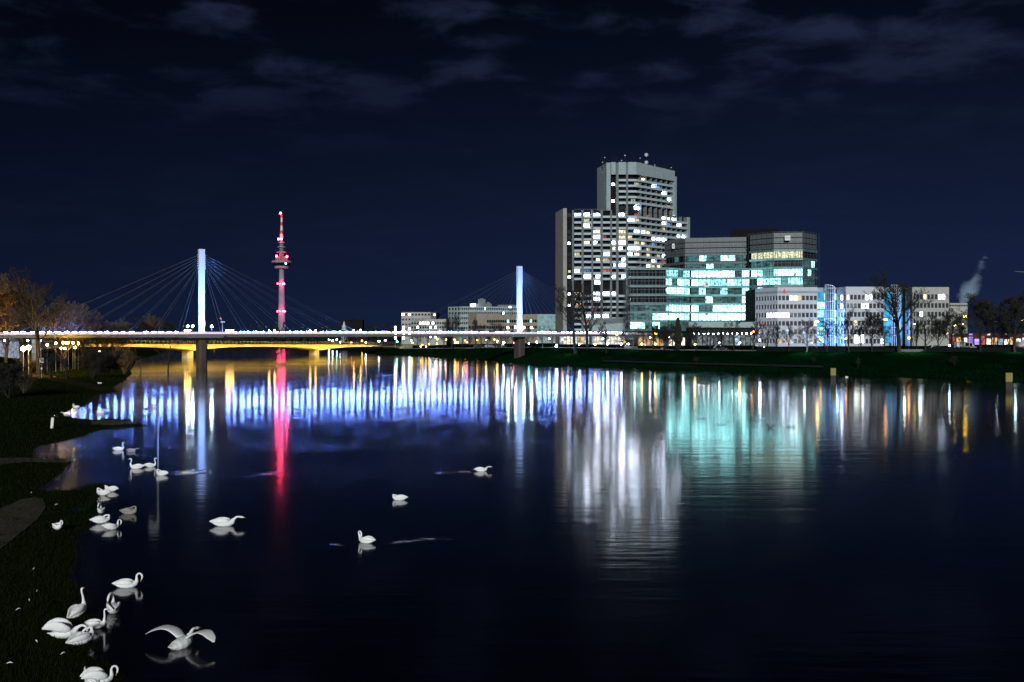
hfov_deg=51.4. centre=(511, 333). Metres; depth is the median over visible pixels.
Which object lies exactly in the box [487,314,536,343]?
brick building
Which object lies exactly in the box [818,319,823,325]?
window
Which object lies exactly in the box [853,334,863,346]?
lit screen
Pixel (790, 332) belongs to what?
bare tree
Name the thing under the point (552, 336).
bare tree
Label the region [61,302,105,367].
bare tree
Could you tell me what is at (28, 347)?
street lamp
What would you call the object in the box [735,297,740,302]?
window
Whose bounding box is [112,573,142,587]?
swan
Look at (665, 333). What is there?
bare tree
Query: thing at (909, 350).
garden wall
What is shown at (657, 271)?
dark window
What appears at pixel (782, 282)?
window
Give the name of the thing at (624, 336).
bare tree
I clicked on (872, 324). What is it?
bare tree
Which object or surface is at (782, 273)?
window
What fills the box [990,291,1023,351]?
bare tree
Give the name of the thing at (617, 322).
entrance hall
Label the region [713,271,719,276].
window
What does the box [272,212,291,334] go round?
television tower
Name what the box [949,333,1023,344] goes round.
shop row
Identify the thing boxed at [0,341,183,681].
meadow
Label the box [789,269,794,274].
window
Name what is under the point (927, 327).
bare tree
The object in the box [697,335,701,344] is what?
window
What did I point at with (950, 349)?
hedge
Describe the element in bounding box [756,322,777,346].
bare tree
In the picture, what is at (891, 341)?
glass link
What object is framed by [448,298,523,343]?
long white building
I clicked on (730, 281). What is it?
window
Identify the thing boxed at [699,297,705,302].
window
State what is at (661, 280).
dark window
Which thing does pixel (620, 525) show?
river water
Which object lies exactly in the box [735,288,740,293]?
window
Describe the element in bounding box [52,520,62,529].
swan
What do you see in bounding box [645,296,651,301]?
dark window
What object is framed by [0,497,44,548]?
footpath
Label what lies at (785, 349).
hedge
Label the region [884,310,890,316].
window
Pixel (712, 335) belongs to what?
window
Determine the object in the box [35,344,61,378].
bare tree
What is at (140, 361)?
bare tree
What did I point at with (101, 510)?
swan
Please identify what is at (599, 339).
window front
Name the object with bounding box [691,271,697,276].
window
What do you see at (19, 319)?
bare tree
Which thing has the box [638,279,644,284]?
dark window
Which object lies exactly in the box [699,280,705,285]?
window
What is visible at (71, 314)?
bare tree
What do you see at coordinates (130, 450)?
swan
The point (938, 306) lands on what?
white office block
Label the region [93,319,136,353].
bare tree
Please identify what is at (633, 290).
dark window
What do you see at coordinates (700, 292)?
window
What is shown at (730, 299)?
window
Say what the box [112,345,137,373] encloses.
bush
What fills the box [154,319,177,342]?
bare tree
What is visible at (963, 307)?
flat roofed building
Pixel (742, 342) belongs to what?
window
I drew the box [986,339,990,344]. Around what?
shop window
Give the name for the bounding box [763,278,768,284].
window
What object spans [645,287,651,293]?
dark window
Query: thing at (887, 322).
window
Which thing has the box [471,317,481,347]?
bare tree
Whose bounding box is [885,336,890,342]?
window
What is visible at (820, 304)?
window
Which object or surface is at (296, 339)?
wood
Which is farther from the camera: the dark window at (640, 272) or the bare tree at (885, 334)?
the dark window at (640, 272)
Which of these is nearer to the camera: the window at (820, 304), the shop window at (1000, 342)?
the window at (820, 304)
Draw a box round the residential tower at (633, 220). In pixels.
[555,153,689,343]
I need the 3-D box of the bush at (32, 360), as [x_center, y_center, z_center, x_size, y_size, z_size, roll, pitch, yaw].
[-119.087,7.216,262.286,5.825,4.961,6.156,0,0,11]
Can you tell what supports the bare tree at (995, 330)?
on the river bank
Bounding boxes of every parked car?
[624,344,637,348]
[713,345,728,349]
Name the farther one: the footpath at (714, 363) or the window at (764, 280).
the window at (764, 280)
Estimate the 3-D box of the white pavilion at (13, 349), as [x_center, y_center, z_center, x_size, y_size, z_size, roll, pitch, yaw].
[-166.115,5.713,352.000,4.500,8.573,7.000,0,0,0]
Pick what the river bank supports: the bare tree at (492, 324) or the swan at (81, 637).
the bare tree at (492, 324)
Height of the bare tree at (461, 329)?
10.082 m
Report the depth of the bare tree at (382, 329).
848.37 m
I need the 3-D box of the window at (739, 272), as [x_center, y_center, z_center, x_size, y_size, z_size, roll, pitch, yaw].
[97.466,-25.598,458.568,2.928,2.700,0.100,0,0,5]
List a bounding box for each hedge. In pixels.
[757,346,837,351]
[838,346,896,351]
[926,346,976,351]
[982,346,1023,351]
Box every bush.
[0,362,31,397]
[13,354,35,371]
[16,371,37,392]
[71,346,119,377]
[91,349,124,376]
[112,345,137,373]
[949,356,958,365]
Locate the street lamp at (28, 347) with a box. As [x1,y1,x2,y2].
[27,345,30,372]
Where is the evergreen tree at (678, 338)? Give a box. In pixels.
[673,317,682,350]
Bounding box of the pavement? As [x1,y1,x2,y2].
[401,347,978,350]
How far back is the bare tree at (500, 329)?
417.65 m
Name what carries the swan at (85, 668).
on the meadow
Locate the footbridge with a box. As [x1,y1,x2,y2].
[0,249,657,367]
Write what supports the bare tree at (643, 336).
on the river bank
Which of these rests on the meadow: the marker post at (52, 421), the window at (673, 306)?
the marker post at (52, 421)
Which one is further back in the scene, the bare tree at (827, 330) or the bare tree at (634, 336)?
the bare tree at (634, 336)
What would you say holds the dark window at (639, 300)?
in the glass office
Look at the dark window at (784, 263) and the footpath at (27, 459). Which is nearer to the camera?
the footpath at (27, 459)
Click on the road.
(631, 348)
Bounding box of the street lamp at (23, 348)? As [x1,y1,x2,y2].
[21,346,25,375]
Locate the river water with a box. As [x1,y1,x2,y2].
[32,347,1023,681]
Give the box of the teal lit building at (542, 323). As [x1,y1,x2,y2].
[537,314,554,342]
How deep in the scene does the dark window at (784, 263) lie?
447.41 m
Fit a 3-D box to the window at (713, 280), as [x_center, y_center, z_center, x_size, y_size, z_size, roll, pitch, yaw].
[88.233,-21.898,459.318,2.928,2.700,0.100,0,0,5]
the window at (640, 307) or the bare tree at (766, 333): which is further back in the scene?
the window at (640, 307)
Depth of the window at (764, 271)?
451.80 m
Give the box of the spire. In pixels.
[340,322,347,341]
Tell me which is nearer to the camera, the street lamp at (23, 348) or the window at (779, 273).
the street lamp at (23, 348)
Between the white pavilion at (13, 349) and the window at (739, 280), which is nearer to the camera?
the white pavilion at (13, 349)
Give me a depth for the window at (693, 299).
460.04 m
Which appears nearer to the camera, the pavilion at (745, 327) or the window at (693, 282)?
the pavilion at (745, 327)
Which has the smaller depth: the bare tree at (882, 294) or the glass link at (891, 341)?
the bare tree at (882, 294)
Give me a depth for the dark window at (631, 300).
452.13 m
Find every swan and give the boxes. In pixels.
[42,618,88,638]
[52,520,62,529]
[65,626,93,644]
[67,587,86,618]
[80,665,118,681]
[81,608,109,628]
[84,666,98,681]
[89,514,109,523]
[97,488,109,495]
[97,502,104,513]
[101,519,121,529]
[104,485,118,491]
[106,592,120,613]
[112,442,123,450]
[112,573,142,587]
[119,506,136,513]
[127,448,138,451]
[129,458,143,468]
[143,458,156,466]
[146,625,215,649]
[156,469,167,475]
[209,516,245,525]
[358,530,375,542]
[392,494,407,499]
[475,466,490,471]
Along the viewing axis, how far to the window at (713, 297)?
459.25 m
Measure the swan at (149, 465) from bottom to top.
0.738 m
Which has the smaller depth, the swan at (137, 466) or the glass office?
the swan at (137, 466)
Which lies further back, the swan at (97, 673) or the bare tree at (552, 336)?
the bare tree at (552, 336)
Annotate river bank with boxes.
[3,334,1023,382]
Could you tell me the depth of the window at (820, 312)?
408.27 m
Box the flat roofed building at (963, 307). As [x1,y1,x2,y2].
[949,303,966,332]
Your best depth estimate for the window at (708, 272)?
459.48 m
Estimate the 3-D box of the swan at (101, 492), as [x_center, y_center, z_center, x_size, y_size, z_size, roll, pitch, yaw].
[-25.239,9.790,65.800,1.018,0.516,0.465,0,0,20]
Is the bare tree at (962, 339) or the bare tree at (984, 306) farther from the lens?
the bare tree at (962, 339)
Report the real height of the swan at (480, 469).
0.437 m
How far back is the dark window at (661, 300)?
452.13 m
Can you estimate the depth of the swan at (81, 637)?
34.08 m
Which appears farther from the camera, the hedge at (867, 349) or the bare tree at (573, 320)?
the bare tree at (573, 320)
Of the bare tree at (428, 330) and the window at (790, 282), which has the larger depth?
the bare tree at (428, 330)
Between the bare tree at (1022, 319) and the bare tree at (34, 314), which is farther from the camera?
the bare tree at (1022, 319)
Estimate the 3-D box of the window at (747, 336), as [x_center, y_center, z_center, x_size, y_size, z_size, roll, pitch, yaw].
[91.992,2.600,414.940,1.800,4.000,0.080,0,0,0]
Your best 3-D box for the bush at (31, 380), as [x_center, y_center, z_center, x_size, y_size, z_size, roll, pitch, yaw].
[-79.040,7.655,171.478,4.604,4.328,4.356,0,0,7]
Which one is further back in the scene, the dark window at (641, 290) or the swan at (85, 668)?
the dark window at (641, 290)
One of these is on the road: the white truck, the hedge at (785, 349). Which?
the white truck
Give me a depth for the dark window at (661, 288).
452.13 m
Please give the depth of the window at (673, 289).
454.90 m
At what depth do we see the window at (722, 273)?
459.03 m
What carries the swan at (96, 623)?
on the river water
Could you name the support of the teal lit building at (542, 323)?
on the river bank
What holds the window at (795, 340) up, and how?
in the white office block at (793, 307)
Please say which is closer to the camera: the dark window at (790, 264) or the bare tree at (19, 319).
the bare tree at (19, 319)
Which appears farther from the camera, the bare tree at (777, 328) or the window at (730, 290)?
the window at (730, 290)
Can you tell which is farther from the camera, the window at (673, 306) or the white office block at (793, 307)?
the window at (673, 306)
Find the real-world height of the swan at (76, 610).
1.074 m
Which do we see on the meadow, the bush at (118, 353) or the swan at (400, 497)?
the bush at (118, 353)
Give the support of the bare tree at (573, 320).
on the river bank
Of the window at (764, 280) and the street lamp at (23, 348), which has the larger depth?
the window at (764, 280)
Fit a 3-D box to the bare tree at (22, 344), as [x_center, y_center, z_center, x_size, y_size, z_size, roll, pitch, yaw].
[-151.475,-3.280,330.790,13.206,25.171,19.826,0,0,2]
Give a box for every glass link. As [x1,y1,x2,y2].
[817,284,836,345]
[884,284,901,345]
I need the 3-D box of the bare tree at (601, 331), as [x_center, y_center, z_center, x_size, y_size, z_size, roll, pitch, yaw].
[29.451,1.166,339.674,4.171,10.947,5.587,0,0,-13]
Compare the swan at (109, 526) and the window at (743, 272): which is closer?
the swan at (109, 526)
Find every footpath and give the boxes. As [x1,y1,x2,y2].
[0,457,67,463]
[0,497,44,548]
[31,373,110,390]
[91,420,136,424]
[602,360,822,366]
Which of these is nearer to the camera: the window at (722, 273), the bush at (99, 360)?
the bush at (99, 360)
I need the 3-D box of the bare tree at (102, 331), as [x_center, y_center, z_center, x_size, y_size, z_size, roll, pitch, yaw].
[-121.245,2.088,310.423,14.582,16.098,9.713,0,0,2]
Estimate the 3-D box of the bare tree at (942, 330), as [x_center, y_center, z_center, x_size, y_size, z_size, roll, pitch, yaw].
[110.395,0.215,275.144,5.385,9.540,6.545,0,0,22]
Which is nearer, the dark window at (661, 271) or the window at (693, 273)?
the dark window at (661, 271)
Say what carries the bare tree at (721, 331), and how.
on the river bank
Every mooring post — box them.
[830,368,835,384]
[1005,373,1012,389]
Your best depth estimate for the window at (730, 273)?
458.80 m
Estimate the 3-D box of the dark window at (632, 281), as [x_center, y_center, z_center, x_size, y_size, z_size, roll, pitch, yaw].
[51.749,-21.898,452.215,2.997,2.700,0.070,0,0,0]
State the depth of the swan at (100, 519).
55.91 m
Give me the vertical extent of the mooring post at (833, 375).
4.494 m
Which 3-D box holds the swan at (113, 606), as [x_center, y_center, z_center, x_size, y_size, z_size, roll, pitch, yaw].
[-14.250,9.682,38.083,0.488,0.693,1.103,0,0,-22]
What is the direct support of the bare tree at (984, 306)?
on the river bank
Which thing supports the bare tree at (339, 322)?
on the river bank
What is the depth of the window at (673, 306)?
454.90 m
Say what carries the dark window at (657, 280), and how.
in the glass office
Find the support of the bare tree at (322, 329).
on the river bank
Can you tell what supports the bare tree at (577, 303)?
on the river bank
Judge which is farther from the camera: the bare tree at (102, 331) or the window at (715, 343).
the window at (715, 343)
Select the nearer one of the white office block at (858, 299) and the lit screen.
the lit screen
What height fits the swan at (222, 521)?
0.598 m
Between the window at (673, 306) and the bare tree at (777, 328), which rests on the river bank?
the bare tree at (777, 328)
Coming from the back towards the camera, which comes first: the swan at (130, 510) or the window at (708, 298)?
the window at (708, 298)
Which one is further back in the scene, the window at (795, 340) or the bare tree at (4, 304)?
the window at (795, 340)
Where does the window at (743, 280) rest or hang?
in the glass office
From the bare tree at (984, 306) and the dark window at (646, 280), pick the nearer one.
the bare tree at (984, 306)
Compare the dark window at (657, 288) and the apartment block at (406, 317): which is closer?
the dark window at (657, 288)
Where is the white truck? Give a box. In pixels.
[1015,342,1023,346]
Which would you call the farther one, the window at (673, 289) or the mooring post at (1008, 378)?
the window at (673, 289)
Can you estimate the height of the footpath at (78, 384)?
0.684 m
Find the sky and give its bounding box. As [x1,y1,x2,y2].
[0,0,1023,334]
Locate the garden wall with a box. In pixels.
[901,349,922,351]
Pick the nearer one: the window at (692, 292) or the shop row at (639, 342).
the shop row at (639, 342)
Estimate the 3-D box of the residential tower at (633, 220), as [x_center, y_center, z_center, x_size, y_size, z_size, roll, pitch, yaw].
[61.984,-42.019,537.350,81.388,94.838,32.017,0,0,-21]
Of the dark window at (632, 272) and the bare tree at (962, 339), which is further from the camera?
the dark window at (632, 272)
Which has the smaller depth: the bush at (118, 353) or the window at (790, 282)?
the bush at (118, 353)
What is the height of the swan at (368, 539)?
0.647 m
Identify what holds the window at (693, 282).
in the glass office
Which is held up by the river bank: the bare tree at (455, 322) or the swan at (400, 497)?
the bare tree at (455, 322)
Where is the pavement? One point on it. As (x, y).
(581, 347)
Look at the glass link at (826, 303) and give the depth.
405.81 m
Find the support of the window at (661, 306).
in the glass office
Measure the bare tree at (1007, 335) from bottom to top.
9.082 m
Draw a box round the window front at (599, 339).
[593,337,623,343]
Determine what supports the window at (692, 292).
in the glass office
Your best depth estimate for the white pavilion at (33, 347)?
339.50 m
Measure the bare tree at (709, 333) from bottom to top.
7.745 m
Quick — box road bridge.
[19,340,411,357]
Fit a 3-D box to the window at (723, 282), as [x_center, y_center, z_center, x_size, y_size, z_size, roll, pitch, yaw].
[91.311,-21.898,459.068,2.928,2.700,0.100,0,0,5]
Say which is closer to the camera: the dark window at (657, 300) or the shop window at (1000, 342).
the shop window at (1000, 342)
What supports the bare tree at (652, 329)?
on the river bank
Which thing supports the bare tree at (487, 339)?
on the river bank
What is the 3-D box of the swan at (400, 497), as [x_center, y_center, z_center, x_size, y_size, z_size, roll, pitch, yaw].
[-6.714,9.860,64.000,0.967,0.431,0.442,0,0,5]
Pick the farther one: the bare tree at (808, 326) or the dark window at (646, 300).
the dark window at (646, 300)
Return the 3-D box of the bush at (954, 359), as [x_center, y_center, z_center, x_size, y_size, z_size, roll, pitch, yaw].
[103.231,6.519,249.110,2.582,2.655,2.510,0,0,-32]
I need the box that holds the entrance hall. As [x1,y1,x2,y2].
[589,318,623,344]
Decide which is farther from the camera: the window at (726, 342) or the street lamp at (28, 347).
the window at (726, 342)
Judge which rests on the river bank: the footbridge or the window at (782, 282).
the footbridge
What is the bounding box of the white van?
[954,342,973,347]
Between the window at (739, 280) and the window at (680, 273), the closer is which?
the window at (680, 273)
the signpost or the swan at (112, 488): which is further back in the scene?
the signpost
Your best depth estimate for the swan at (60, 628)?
34.46 m
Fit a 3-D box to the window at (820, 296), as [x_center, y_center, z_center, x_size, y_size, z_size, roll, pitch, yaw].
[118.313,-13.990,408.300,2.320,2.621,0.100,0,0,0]
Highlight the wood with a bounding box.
[1,321,393,342]
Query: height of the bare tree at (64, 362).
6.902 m
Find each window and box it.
[630,270,636,275]
[630,279,636,284]
[630,287,636,293]
[630,296,636,301]
[630,305,636,310]
[638,270,644,275]
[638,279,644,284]
[638,287,644,293]
[638,296,644,301]
[638,305,644,310]
[645,270,651,275]
[645,279,651,284]
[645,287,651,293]
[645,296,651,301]
[645,305,651,310]
[653,270,659,275]
[653,279,659,284]
[653,287,659,293]
[653,296,659,301]
[653,305,659,310]
[660,270,666,275]
[660,279,666,284]
[660,287,666,293]
[660,296,666,301]
[660,305,666,310]
[672,288,677,293]
[672,305,677,310]
[678,271,682,276]
[678,288,682,293]
[678,296,682,302]
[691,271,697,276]
[691,280,697,285]
[691,288,697,293]
[691,297,697,302]
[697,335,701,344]
[699,271,705,276]
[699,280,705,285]
[699,288,705,293]
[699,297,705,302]
[707,271,712,276]
[707,297,712,302]
[708,335,712,344]
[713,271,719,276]
[713,280,719,285]
[713,297,719,302]
[713,335,717,344]
[720,271,726,276]
[720,279,726,285]
[720,288,726,293]
[720,297,726,302]
[724,335,728,344]
[728,271,734,276]
[728,279,734,285]
[728,288,734,293]
[728,297,734,302]
[735,271,740,276]
[735,279,740,285]
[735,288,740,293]
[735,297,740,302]
[735,335,739,344]
[740,335,744,344]
[742,271,748,276]
[742,279,748,285]
[746,335,749,344]
[752,270,756,276]
[757,279,761,284]
[763,270,768,275]
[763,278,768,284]
[774,261,780,266]
[774,269,780,275]
[781,260,787,266]
[781,269,787,275]
[781,278,787,283]
[786,339,816,342]
[789,260,794,266]
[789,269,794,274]
[789,278,794,283]
[818,294,823,299]
[818,302,823,308]
[818,310,823,316]
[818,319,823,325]
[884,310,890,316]
[884,319,890,325]
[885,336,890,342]
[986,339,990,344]
[998,338,1002,344]
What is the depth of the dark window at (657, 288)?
452.13 m
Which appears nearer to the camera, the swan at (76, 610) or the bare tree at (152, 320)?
the swan at (76, 610)
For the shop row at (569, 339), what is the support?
on the river bank
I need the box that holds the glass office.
[623,228,818,344]
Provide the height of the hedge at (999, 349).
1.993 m
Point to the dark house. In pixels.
(352, 324)
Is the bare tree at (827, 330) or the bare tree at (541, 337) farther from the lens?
the bare tree at (541, 337)
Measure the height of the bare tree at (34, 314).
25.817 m
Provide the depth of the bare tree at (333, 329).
902.66 m
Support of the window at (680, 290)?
in the glass office
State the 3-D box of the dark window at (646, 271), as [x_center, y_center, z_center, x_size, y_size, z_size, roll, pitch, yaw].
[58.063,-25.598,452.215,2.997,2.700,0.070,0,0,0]
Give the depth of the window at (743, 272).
458.30 m
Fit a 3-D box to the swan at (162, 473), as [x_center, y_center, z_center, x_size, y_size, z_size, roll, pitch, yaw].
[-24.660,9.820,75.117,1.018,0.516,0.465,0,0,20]
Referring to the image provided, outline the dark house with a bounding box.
[343,318,363,341]
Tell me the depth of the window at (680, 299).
456.90 m
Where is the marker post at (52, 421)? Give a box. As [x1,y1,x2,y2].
[50,417,53,427]
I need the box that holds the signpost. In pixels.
[148,403,158,466]
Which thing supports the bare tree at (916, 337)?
on the river bank
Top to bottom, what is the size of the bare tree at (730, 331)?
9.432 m
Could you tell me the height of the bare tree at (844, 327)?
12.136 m
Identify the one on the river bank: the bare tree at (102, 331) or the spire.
the spire
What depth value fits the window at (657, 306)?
452.13 m
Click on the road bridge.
(313, 349)
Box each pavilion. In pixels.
[0,338,19,357]
[31,339,40,361]
[681,322,754,345]
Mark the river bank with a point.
(867, 360)
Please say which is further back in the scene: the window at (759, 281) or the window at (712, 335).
the window at (759, 281)
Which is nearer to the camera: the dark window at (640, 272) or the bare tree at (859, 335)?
the bare tree at (859, 335)
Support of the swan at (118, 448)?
on the river water
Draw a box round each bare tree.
[0,272,38,362]
[0,273,19,335]
[4,266,75,373]
[4,285,43,361]
[28,297,97,368]
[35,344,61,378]
[56,349,69,379]
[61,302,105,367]
[80,315,121,350]
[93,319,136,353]
[130,317,151,342]
[134,356,148,369]
[144,314,162,342]
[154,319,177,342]
[154,339,180,371]
[319,325,329,334]
[325,326,337,341]
[333,319,342,331]
[380,327,391,342]
[411,328,422,347]
[425,329,432,343]
[441,312,460,348]
[453,326,467,347]
[463,336,472,347]
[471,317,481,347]
[473,324,487,347]
[484,327,491,347]
[487,323,502,347]
[498,326,503,344]
[536,327,546,347]
[548,327,556,346]
[553,281,595,353]
[562,281,609,348]
[597,320,608,352]
[620,330,627,345]
[627,328,639,348]
[636,324,650,349]
[647,323,657,349]
[651,323,674,349]
[687,322,704,350]
[701,325,717,350]
[717,327,725,349]
[723,319,743,350]
[748,316,761,351]
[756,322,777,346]
[772,325,782,346]
[783,321,794,351]
[793,317,818,351]
[815,320,842,351]
[838,307,859,351]
[850,323,867,347]
[858,309,887,351]
[864,269,934,351]
[876,325,893,347]
[909,315,942,351]
[911,323,920,348]
[928,317,948,346]
[935,308,969,346]
[956,293,1001,351]
[958,324,968,345]
[982,318,1006,345]
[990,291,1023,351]
[997,319,1018,345]
[1016,310,1023,335]
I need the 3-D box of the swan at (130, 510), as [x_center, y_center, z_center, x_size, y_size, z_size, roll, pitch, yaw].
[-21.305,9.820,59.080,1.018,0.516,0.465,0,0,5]
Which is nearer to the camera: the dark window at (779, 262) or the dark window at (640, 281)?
the dark window at (779, 262)
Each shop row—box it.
[559,336,588,343]
[636,333,685,345]
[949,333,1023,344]
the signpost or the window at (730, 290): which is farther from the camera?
the window at (730, 290)
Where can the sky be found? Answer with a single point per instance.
(412, 155)
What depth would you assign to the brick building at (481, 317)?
604.73 m
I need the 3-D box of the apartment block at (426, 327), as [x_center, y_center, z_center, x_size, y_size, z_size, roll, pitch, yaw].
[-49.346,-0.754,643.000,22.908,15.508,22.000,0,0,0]
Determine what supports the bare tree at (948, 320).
on the river bank
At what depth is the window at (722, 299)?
459.03 m
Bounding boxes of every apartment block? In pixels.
[401,312,438,343]
[411,319,449,344]
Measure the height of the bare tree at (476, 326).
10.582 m
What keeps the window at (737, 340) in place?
in the pavilion at (745, 327)
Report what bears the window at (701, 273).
in the glass office
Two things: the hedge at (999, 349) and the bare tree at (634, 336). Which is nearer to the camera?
the hedge at (999, 349)
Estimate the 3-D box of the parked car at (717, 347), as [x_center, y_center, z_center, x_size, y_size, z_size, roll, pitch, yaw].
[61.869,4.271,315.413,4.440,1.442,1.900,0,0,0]
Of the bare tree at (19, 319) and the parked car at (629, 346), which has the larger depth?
the parked car at (629, 346)
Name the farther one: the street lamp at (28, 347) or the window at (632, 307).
the window at (632, 307)
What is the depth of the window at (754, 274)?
456.35 m
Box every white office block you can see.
[745,287,816,345]
[836,287,883,345]
[902,287,948,345]
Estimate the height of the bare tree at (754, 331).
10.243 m
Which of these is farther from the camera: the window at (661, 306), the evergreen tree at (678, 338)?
the window at (661, 306)
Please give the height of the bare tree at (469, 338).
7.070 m
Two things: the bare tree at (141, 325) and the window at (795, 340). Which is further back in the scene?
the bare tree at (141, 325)
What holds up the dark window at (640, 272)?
in the glass office
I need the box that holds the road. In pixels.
[471,347,709,349]
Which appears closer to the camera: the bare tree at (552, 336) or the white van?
the white van
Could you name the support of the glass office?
on the river bank
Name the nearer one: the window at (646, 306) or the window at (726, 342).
the window at (726, 342)
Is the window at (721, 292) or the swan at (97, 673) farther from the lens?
the window at (721, 292)
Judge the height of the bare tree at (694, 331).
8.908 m
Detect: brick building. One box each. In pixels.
[468,314,496,343]
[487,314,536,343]

